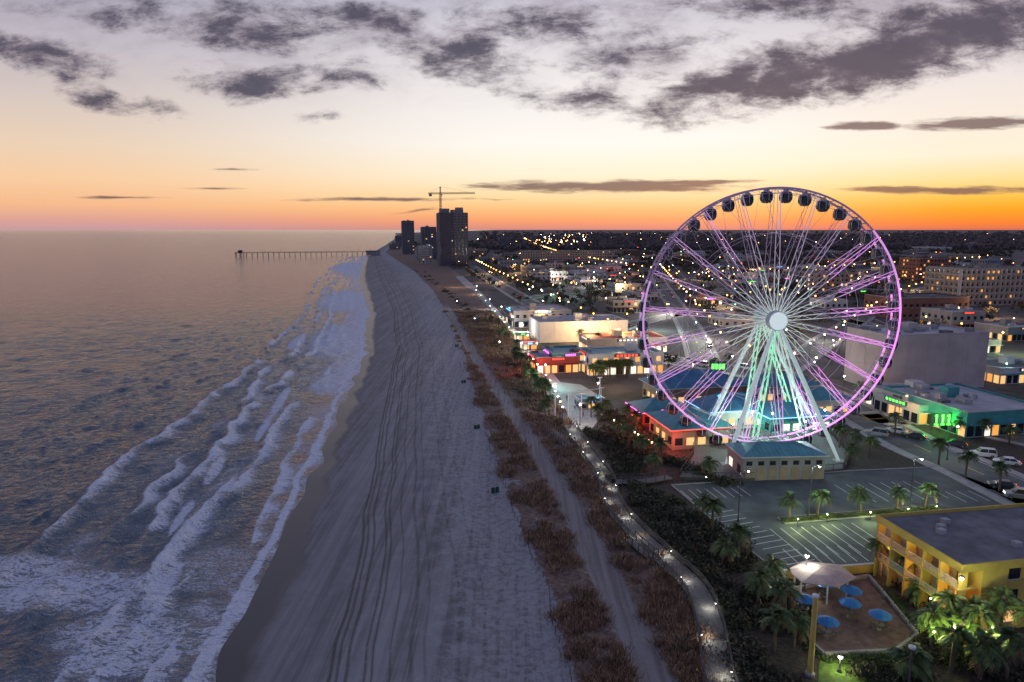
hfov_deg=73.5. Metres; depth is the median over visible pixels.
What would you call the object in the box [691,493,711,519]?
palm tree
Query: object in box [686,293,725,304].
store building
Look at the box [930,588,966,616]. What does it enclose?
palm tree
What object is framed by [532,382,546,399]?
palm tree
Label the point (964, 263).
commercial building
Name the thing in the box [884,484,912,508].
palm tree
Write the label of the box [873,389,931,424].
souvenir shop
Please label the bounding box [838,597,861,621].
patio umbrella table
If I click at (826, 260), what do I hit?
beach house
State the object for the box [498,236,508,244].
apartment tower
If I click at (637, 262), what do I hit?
shop building
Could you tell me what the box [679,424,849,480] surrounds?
boarding deck
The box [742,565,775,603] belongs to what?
palm tree
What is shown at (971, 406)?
beachwear store
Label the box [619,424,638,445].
palm tree
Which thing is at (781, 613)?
palm tree
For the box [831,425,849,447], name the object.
palm tree
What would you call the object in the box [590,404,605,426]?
palm tree
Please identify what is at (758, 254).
beach house
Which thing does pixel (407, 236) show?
high-rise building
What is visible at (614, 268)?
shop building
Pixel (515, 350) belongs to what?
palm tree
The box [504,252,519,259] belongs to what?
motel block
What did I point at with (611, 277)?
store building
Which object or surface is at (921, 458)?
street lamp
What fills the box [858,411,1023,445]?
road
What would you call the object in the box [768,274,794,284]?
restaurant building
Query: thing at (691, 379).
restaurant building
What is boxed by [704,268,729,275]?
office building
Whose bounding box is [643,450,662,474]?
palm tree
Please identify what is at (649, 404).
building
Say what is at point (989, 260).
shop building
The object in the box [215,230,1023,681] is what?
ground
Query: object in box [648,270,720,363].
road
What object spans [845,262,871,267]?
office building
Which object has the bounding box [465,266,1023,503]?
road
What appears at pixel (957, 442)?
parked car
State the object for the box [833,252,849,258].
shop building
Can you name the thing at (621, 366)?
palm tree
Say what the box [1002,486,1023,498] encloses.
parked car
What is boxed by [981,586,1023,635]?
palm tree
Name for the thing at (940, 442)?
palm tree
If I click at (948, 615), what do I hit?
palm tree
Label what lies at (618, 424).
palm tree
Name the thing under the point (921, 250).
beach house
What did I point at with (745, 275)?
shop building
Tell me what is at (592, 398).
palm tree
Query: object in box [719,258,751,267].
restaurant building
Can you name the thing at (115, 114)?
sky
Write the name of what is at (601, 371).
palm tree
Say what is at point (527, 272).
shop building
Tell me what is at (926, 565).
balconies
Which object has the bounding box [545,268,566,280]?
motel block
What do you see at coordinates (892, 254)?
commercial building
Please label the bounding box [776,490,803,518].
palm tree
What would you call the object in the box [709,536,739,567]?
palm tree
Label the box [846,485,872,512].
palm tree
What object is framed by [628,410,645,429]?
palm tree
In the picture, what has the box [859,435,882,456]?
palm tree
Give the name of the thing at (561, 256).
hotel building
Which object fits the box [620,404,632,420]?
palm tree
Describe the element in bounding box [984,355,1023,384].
store building
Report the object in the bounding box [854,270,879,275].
restaurant building
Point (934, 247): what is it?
restaurant building
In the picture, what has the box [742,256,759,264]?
office building
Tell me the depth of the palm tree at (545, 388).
188.21 m
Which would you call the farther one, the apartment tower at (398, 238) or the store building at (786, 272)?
the apartment tower at (398, 238)
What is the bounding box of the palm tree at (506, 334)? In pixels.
[502,332,511,338]
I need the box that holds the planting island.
[777,504,941,523]
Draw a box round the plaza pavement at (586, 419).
[559,382,603,430]
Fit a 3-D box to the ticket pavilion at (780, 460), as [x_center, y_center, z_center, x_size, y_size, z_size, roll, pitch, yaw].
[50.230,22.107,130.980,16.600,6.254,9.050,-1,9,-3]
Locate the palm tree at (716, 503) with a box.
[697,496,726,531]
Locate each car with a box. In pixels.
[695,360,708,366]
[739,363,753,369]
[865,427,888,437]
[886,426,907,433]
[902,431,926,439]
[946,438,967,447]
[973,447,997,457]
[986,479,1018,488]
[992,456,1021,466]
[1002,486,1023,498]
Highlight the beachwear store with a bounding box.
[884,383,1023,437]
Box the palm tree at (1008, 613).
[993,601,1013,620]
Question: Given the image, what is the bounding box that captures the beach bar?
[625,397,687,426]
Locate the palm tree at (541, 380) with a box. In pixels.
[536,378,549,395]
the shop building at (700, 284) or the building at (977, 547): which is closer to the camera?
the building at (977, 547)
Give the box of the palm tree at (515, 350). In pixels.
[511,346,519,359]
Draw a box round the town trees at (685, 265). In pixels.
[415,238,1023,367]
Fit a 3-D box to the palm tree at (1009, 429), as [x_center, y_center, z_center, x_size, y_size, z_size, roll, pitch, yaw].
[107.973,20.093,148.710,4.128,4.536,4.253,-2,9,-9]
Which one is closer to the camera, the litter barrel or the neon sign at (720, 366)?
the litter barrel
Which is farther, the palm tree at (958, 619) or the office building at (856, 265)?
the office building at (856, 265)
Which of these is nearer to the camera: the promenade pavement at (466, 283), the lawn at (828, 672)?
the lawn at (828, 672)
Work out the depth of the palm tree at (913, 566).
87.27 m
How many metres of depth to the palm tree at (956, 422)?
153.61 m
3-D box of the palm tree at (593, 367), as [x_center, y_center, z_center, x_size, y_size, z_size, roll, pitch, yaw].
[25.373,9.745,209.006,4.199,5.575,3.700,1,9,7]
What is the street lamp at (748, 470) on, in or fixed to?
on the parking lot
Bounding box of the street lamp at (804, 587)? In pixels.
[803,554,808,590]
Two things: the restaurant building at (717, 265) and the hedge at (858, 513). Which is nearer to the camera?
the hedge at (858, 513)
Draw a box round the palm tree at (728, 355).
[724,352,735,364]
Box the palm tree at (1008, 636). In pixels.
[986,624,1023,681]
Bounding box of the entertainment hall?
[843,321,989,387]
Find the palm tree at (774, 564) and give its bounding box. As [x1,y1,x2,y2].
[755,553,790,583]
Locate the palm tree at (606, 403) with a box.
[599,399,613,417]
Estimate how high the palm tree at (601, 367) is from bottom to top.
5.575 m
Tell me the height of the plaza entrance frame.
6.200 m
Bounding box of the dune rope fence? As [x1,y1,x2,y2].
[485,431,571,681]
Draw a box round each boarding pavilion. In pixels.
[685,392,762,428]
[755,399,835,433]
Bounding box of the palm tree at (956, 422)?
[951,416,966,430]
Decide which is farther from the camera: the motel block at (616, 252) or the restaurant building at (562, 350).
the motel block at (616, 252)
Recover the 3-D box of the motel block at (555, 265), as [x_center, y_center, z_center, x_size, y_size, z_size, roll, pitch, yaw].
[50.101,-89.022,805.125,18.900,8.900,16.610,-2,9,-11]
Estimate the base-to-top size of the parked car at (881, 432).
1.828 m
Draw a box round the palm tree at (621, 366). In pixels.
[617,360,626,377]
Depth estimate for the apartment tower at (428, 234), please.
1060.15 m
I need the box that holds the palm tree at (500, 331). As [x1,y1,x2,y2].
[495,328,503,336]
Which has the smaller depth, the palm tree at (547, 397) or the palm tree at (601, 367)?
the palm tree at (547, 397)
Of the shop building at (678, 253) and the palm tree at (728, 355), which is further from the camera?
the shop building at (678, 253)
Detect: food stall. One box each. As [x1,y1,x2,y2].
[514,331,529,339]
[520,340,537,349]
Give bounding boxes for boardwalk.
[563,421,739,681]
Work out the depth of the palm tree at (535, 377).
199.80 m
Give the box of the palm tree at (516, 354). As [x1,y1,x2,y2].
[510,349,519,359]
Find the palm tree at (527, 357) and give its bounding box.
[523,354,532,362]
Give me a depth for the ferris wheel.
140.81 m
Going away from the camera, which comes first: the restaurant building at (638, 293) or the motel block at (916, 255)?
the restaurant building at (638, 293)
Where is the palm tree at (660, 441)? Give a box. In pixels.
[652,437,670,464]
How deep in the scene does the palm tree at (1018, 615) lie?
74.01 m
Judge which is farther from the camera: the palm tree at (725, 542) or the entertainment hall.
the entertainment hall
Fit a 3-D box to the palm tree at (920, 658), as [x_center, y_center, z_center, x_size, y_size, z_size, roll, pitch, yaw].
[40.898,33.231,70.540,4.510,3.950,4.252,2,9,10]
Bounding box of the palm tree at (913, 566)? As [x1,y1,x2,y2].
[894,554,917,572]
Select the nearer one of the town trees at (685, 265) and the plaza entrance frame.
the plaza entrance frame
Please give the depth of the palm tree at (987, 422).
152.17 m
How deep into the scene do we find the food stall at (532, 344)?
264.99 m
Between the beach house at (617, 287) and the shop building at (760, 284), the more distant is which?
the shop building at (760, 284)
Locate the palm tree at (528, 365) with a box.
[522,362,533,369]
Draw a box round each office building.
[521,263,544,274]
[529,269,550,283]
[586,271,611,279]
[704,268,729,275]
[708,311,754,326]
[728,277,762,286]
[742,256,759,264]
[743,267,772,273]
[801,269,857,291]
[809,295,847,308]
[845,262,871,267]
[928,254,946,257]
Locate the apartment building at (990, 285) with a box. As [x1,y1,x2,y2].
[923,263,1023,305]
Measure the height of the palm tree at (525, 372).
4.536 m
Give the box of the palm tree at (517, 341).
[512,339,520,345]
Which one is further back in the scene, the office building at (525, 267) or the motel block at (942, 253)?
the motel block at (942, 253)
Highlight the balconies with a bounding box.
[873,523,976,615]
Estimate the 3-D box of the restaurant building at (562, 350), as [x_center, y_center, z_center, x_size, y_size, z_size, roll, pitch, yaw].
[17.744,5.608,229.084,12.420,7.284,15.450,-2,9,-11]
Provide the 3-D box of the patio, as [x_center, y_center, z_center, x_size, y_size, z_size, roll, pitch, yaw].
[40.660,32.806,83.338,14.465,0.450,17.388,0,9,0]
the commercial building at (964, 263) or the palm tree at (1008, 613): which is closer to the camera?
the palm tree at (1008, 613)
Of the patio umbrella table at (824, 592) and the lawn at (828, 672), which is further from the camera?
the patio umbrella table at (824, 592)
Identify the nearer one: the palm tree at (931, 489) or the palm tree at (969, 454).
the palm tree at (931, 489)
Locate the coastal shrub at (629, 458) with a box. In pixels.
[415,270,1023,681]
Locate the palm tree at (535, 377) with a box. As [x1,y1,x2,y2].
[529,373,540,385]
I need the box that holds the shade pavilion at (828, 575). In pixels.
[787,561,855,604]
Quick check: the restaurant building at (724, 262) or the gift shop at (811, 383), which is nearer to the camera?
the gift shop at (811, 383)
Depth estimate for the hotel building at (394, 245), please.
1579.39 m
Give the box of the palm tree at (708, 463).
[700,456,719,476]
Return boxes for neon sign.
[709,361,726,370]
[930,413,951,432]
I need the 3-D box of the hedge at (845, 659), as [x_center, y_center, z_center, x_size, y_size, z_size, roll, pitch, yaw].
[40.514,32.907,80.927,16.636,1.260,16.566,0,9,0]
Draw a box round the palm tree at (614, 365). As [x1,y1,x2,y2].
[611,361,620,377]
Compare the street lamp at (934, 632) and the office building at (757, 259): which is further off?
the office building at (757, 259)
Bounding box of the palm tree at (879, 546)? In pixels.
[864,537,889,577]
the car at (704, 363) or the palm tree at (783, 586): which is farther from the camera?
the car at (704, 363)
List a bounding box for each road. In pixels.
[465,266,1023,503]
[522,269,878,298]
[620,269,1003,358]
[628,282,923,329]
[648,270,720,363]
[752,287,923,374]
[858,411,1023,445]
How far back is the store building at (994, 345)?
257.44 m
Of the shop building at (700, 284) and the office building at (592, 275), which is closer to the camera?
the shop building at (700, 284)
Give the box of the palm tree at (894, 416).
[886,411,906,435]
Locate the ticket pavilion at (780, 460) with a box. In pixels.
[724,441,829,479]
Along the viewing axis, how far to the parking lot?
116.06 m
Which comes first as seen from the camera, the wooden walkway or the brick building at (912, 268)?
the wooden walkway
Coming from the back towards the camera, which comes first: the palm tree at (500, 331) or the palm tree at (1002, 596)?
the palm tree at (500, 331)
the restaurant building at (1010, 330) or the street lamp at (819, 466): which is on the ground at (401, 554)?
the restaurant building at (1010, 330)
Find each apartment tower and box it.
[395,235,401,246]
[420,225,436,258]
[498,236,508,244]
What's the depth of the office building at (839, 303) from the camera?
405.42 m
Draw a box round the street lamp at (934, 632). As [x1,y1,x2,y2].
[930,631,935,663]
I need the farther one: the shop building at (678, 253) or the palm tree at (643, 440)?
the shop building at (678, 253)
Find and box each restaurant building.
[542,345,585,371]
[622,287,657,300]
[639,369,749,405]
[644,406,736,449]
[707,264,729,269]
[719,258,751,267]
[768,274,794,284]
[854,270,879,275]
[913,246,951,251]
[949,253,979,260]
[974,319,1023,341]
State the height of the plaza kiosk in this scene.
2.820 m
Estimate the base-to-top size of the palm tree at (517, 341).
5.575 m
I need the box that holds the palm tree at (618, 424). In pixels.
[609,419,625,433]
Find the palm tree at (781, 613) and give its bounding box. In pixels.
[758,603,795,653]
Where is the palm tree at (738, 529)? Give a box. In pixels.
[722,521,754,561]
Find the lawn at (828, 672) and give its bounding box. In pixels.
[818,656,891,681]
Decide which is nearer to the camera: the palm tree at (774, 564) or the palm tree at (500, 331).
the palm tree at (774, 564)
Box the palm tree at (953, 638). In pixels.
[932,620,975,672]
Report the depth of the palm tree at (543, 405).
168.88 m
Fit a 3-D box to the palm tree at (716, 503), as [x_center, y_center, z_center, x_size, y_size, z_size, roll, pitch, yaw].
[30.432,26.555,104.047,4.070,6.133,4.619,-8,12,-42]
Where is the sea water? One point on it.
(171, 401)
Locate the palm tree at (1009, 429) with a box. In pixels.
[1000,423,1021,443]
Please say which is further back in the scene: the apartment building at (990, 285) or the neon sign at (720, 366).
the apartment building at (990, 285)
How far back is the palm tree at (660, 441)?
134.74 m
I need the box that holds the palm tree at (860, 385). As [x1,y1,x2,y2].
[852,381,865,396]
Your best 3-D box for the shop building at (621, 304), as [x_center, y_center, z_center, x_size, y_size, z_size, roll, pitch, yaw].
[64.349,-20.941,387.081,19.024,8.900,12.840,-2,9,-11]
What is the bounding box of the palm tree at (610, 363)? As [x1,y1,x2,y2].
[607,360,612,376]
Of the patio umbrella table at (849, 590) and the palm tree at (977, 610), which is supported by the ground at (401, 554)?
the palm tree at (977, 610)
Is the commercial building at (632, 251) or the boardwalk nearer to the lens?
the boardwalk
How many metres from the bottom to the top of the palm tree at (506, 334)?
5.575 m
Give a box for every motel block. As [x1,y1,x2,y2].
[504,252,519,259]
[545,261,563,268]
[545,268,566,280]
[610,250,622,254]
[619,263,639,268]
[748,270,775,282]
[901,254,927,256]
[929,252,949,257]
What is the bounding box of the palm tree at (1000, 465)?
[991,460,1012,490]
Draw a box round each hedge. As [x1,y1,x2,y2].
[780,505,941,521]
[799,583,925,663]
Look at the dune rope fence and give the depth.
89.23 m
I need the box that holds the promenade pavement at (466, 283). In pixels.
[455,276,571,397]
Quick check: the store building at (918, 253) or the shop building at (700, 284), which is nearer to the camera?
the shop building at (700, 284)
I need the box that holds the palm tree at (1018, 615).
[1005,602,1023,626]
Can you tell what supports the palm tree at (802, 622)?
on the ground at (401, 554)
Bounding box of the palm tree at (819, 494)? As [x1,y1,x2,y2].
[806,489,833,514]
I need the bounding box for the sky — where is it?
[0,0,1023,229]
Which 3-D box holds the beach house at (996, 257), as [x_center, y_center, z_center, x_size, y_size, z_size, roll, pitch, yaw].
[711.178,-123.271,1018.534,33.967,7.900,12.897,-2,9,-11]
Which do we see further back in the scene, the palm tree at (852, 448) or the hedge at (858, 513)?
the palm tree at (852, 448)
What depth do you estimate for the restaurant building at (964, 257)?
1000.09 m
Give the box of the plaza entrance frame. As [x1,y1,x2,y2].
[552,377,603,416]
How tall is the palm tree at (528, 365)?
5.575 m
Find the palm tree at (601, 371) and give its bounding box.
[596,364,606,382]
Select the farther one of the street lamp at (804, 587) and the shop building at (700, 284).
the shop building at (700, 284)
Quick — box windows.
[935,517,1022,622]
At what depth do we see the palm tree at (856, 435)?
143.90 m
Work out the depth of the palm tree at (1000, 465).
121.28 m
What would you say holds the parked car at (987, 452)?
on the road at (917, 448)
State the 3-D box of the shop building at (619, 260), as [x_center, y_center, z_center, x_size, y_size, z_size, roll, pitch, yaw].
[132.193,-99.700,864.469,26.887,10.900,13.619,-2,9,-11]
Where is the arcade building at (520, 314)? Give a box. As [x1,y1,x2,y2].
[504,303,570,327]
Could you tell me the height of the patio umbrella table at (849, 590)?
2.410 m
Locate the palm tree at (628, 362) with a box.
[623,359,632,376]
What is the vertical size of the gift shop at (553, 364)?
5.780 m
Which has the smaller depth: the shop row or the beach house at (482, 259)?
the shop row
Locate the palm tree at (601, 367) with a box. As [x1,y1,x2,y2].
[594,365,605,382]
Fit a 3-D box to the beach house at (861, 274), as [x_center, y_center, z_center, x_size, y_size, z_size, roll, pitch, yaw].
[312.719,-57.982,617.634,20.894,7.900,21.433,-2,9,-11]
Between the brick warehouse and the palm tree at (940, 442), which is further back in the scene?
the brick warehouse
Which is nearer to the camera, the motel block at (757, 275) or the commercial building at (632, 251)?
the motel block at (757, 275)
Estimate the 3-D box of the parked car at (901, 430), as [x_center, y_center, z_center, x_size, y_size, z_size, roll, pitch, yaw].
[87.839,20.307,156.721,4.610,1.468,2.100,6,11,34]
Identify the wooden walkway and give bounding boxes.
[610,469,673,485]
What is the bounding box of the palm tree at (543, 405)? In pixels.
[536,399,551,414]
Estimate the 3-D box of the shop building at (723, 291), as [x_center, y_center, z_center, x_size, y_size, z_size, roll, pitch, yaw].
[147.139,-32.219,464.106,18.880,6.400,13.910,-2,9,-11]
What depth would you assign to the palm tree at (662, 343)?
252.26 m
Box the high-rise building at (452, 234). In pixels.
[436,207,467,265]
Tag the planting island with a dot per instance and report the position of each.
(831, 518)
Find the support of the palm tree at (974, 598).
on the ground at (401, 554)
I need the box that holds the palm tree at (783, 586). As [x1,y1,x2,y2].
[766,576,804,630]
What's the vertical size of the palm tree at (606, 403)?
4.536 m
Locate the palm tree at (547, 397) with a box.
[541,394,557,414]
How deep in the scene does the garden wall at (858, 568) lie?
92.66 m
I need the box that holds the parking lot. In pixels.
[671,466,1023,569]
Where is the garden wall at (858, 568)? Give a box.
[777,562,873,578]
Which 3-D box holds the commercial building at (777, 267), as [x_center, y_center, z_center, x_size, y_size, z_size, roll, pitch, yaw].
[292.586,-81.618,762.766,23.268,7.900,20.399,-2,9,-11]
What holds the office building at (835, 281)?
on the ground at (401, 554)
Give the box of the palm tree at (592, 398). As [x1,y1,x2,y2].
[584,396,598,416]
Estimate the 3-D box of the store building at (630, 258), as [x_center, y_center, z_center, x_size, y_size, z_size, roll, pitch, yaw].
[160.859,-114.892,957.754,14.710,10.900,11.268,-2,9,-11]
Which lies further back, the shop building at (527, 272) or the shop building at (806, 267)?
the shop building at (806, 267)
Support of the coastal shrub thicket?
on the ground at (401, 554)
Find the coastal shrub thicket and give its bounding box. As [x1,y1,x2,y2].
[625,485,808,681]
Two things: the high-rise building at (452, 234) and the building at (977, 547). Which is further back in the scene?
the high-rise building at (452, 234)
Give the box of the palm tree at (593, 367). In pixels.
[589,364,597,381]
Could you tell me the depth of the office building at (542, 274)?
588.35 m
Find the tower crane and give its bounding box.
[428,187,472,208]
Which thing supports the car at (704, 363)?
on the road at (917, 448)
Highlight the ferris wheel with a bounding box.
[636,187,901,465]
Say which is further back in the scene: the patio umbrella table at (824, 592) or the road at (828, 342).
the road at (828, 342)
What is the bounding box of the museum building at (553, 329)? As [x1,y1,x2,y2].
[529,313,627,342]
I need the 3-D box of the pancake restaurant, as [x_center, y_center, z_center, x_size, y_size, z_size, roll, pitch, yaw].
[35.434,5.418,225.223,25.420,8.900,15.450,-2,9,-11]
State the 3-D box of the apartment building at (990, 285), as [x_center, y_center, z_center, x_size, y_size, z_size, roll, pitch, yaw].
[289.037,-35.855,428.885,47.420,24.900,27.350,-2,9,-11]
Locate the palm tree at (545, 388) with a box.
[538,382,550,395]
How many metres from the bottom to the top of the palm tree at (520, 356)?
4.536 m
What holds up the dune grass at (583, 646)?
on the ground at (401, 554)
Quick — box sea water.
[0,230,476,681]
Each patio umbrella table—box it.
[794,593,812,615]
[815,585,834,597]
[816,615,839,640]
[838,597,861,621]
[840,585,862,601]
[868,609,892,633]
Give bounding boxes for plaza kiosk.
[574,394,604,408]
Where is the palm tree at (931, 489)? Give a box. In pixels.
[915,482,941,506]
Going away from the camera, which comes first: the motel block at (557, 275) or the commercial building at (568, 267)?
the motel block at (557, 275)
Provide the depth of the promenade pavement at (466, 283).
358.00 m
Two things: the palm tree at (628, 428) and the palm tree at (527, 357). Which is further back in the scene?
the palm tree at (527, 357)
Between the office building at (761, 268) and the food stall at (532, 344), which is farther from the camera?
the office building at (761, 268)
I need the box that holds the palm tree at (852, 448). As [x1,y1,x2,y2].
[842,442,863,464]
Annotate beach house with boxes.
[479,256,504,262]
[607,280,640,296]
[745,252,770,257]
[805,255,821,263]
[817,257,852,266]
[858,272,872,281]
[909,248,928,251]
[979,255,1003,258]
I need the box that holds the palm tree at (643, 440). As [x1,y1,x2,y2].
[633,435,651,452]
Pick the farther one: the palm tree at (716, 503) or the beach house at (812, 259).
the beach house at (812, 259)
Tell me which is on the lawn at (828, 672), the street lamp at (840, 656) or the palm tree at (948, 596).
the street lamp at (840, 656)
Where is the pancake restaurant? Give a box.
[577,342,663,375]
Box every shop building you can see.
[526,268,554,275]
[564,273,586,282]
[574,277,596,285]
[588,264,620,270]
[605,257,628,264]
[606,296,640,312]
[629,260,648,264]
[673,251,688,256]
[676,278,703,290]
[712,288,745,298]
[724,252,742,258]
[729,273,747,278]
[749,281,782,289]
[796,263,828,270]
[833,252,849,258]
[971,257,1004,264]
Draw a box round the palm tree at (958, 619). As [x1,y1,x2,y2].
[938,613,981,653]
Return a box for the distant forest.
[476,230,1023,249]
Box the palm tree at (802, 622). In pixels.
[778,608,810,646]
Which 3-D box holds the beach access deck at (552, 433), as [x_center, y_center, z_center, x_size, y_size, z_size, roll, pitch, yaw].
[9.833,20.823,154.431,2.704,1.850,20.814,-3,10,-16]
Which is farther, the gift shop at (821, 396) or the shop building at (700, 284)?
the shop building at (700, 284)
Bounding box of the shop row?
[579,329,667,352]
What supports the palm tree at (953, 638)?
on the ground at (401, 554)
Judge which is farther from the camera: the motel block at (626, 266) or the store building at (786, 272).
the motel block at (626, 266)
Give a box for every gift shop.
[529,351,578,373]
[735,373,824,401]
[784,387,855,414]
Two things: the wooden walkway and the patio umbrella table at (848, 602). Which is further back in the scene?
the wooden walkway
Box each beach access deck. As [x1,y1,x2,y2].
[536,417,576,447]
[625,531,658,558]
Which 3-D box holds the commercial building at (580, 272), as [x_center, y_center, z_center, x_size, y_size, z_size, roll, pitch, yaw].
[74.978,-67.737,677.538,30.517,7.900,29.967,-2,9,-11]
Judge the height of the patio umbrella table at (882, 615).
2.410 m
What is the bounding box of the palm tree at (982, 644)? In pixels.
[961,628,1012,679]
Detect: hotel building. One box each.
[389,242,399,249]
[416,244,432,262]
[468,249,486,258]
[520,249,609,262]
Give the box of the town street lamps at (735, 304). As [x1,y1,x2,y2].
[466,233,1013,380]
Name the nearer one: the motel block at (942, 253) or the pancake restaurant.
the pancake restaurant
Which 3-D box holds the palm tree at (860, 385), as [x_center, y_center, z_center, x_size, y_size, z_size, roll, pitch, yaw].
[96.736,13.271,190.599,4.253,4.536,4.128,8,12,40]
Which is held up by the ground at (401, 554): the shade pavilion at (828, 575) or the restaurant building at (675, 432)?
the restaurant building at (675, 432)
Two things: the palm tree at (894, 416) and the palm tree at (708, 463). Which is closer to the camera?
the palm tree at (708, 463)
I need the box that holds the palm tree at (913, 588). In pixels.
[902,576,936,607]
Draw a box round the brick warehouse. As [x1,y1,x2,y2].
[863,292,969,318]
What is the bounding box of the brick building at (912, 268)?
[898,256,951,282]
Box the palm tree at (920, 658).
[885,640,934,681]
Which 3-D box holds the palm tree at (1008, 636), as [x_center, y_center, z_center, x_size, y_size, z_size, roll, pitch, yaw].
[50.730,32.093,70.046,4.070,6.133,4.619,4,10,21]
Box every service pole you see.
[805,593,819,677]
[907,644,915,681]
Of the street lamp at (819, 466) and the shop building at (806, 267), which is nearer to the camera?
the street lamp at (819, 466)
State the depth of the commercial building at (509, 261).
827.13 m
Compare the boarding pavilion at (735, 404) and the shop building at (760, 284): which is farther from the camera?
the shop building at (760, 284)
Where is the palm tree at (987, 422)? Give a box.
[977,418,993,438]
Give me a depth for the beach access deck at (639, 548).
98.30 m
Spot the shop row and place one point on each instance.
(616, 337)
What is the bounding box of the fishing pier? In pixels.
[235,249,379,256]
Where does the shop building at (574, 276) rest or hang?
on the ground at (401, 554)
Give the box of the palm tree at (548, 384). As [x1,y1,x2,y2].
[545,381,552,393]
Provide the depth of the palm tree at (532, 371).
201.08 m
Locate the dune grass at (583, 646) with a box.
[441,310,728,681]
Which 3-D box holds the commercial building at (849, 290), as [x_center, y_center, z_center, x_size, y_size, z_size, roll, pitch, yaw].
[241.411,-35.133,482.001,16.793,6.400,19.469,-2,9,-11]
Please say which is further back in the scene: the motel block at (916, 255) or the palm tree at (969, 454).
the motel block at (916, 255)
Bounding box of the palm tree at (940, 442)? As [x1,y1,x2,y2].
[930,437,951,464]
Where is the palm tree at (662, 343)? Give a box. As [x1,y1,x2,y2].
[659,340,666,350]
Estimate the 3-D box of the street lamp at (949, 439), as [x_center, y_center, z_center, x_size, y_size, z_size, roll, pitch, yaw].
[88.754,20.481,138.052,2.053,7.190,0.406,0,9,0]
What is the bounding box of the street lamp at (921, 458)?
[909,457,923,506]
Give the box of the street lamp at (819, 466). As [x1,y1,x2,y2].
[807,465,821,515]
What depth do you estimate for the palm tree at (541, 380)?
188.63 m
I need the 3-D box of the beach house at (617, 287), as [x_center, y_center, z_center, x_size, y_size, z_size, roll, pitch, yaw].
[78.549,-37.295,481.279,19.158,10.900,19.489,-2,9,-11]
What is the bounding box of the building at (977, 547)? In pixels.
[875,503,1023,629]
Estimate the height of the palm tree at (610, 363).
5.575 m
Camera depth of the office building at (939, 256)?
993.64 m
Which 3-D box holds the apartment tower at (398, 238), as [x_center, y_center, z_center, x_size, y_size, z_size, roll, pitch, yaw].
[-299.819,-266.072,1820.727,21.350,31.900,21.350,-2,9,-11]
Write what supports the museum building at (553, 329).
on the ground at (401, 554)
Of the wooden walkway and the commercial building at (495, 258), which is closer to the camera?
the wooden walkway
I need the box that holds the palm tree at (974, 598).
[952,594,994,627]
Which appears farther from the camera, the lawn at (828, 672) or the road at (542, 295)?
the road at (542, 295)
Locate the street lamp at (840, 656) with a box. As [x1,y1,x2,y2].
[837,654,842,672]
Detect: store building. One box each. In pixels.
[597,272,623,282]
[621,255,633,260]
[685,250,704,254]
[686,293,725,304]
[783,268,802,282]
[905,251,932,254]
[919,304,985,327]
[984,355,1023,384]
[988,338,1002,352]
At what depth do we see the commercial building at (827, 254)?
1104.00 m
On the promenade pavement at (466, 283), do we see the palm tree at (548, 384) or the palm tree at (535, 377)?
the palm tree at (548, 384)
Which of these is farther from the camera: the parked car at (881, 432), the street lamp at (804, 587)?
the parked car at (881, 432)
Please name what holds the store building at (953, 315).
on the ground at (401, 554)
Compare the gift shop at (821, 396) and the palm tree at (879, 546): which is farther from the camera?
the gift shop at (821, 396)
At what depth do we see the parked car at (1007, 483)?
122.88 m
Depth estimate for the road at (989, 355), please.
369.57 m
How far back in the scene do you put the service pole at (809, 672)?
70.89 m
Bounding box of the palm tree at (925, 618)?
[907,600,952,651]
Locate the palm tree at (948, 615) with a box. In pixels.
[928,611,962,643]
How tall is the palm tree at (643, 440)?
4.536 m
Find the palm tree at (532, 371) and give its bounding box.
[528,369,541,383]
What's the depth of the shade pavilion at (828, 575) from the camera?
86.14 m
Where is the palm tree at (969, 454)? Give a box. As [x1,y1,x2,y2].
[956,450,979,477]
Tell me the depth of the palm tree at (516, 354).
239.73 m
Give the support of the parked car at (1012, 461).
on the road at (917, 448)
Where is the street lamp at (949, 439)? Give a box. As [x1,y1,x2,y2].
[946,425,959,459]
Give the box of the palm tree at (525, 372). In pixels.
[522,368,530,378]
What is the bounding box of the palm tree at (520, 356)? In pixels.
[516,353,526,364]
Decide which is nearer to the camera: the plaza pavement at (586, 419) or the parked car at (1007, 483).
the parked car at (1007, 483)
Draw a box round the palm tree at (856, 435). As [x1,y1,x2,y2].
[846,428,865,445]
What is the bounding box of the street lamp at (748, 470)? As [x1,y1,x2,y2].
[737,469,750,521]
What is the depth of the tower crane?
944.99 m
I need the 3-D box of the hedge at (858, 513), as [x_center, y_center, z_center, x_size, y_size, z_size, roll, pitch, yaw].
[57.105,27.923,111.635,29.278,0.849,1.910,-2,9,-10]
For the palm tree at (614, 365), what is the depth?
213.81 m
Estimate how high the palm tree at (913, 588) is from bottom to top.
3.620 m
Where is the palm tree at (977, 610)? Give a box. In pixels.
[959,601,1003,652]
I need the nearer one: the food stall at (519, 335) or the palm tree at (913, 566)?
the palm tree at (913, 566)
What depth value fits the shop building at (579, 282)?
564.48 m
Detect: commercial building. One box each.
[491,256,503,263]
[497,258,520,267]
[562,263,589,273]
[569,268,603,275]
[609,249,640,254]
[761,264,788,271]
[814,251,833,257]
[836,286,873,295]
[866,379,933,405]
[886,253,906,256]
[951,261,970,265]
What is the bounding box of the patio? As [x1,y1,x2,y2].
[793,574,918,655]
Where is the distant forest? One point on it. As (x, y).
(998, 240)

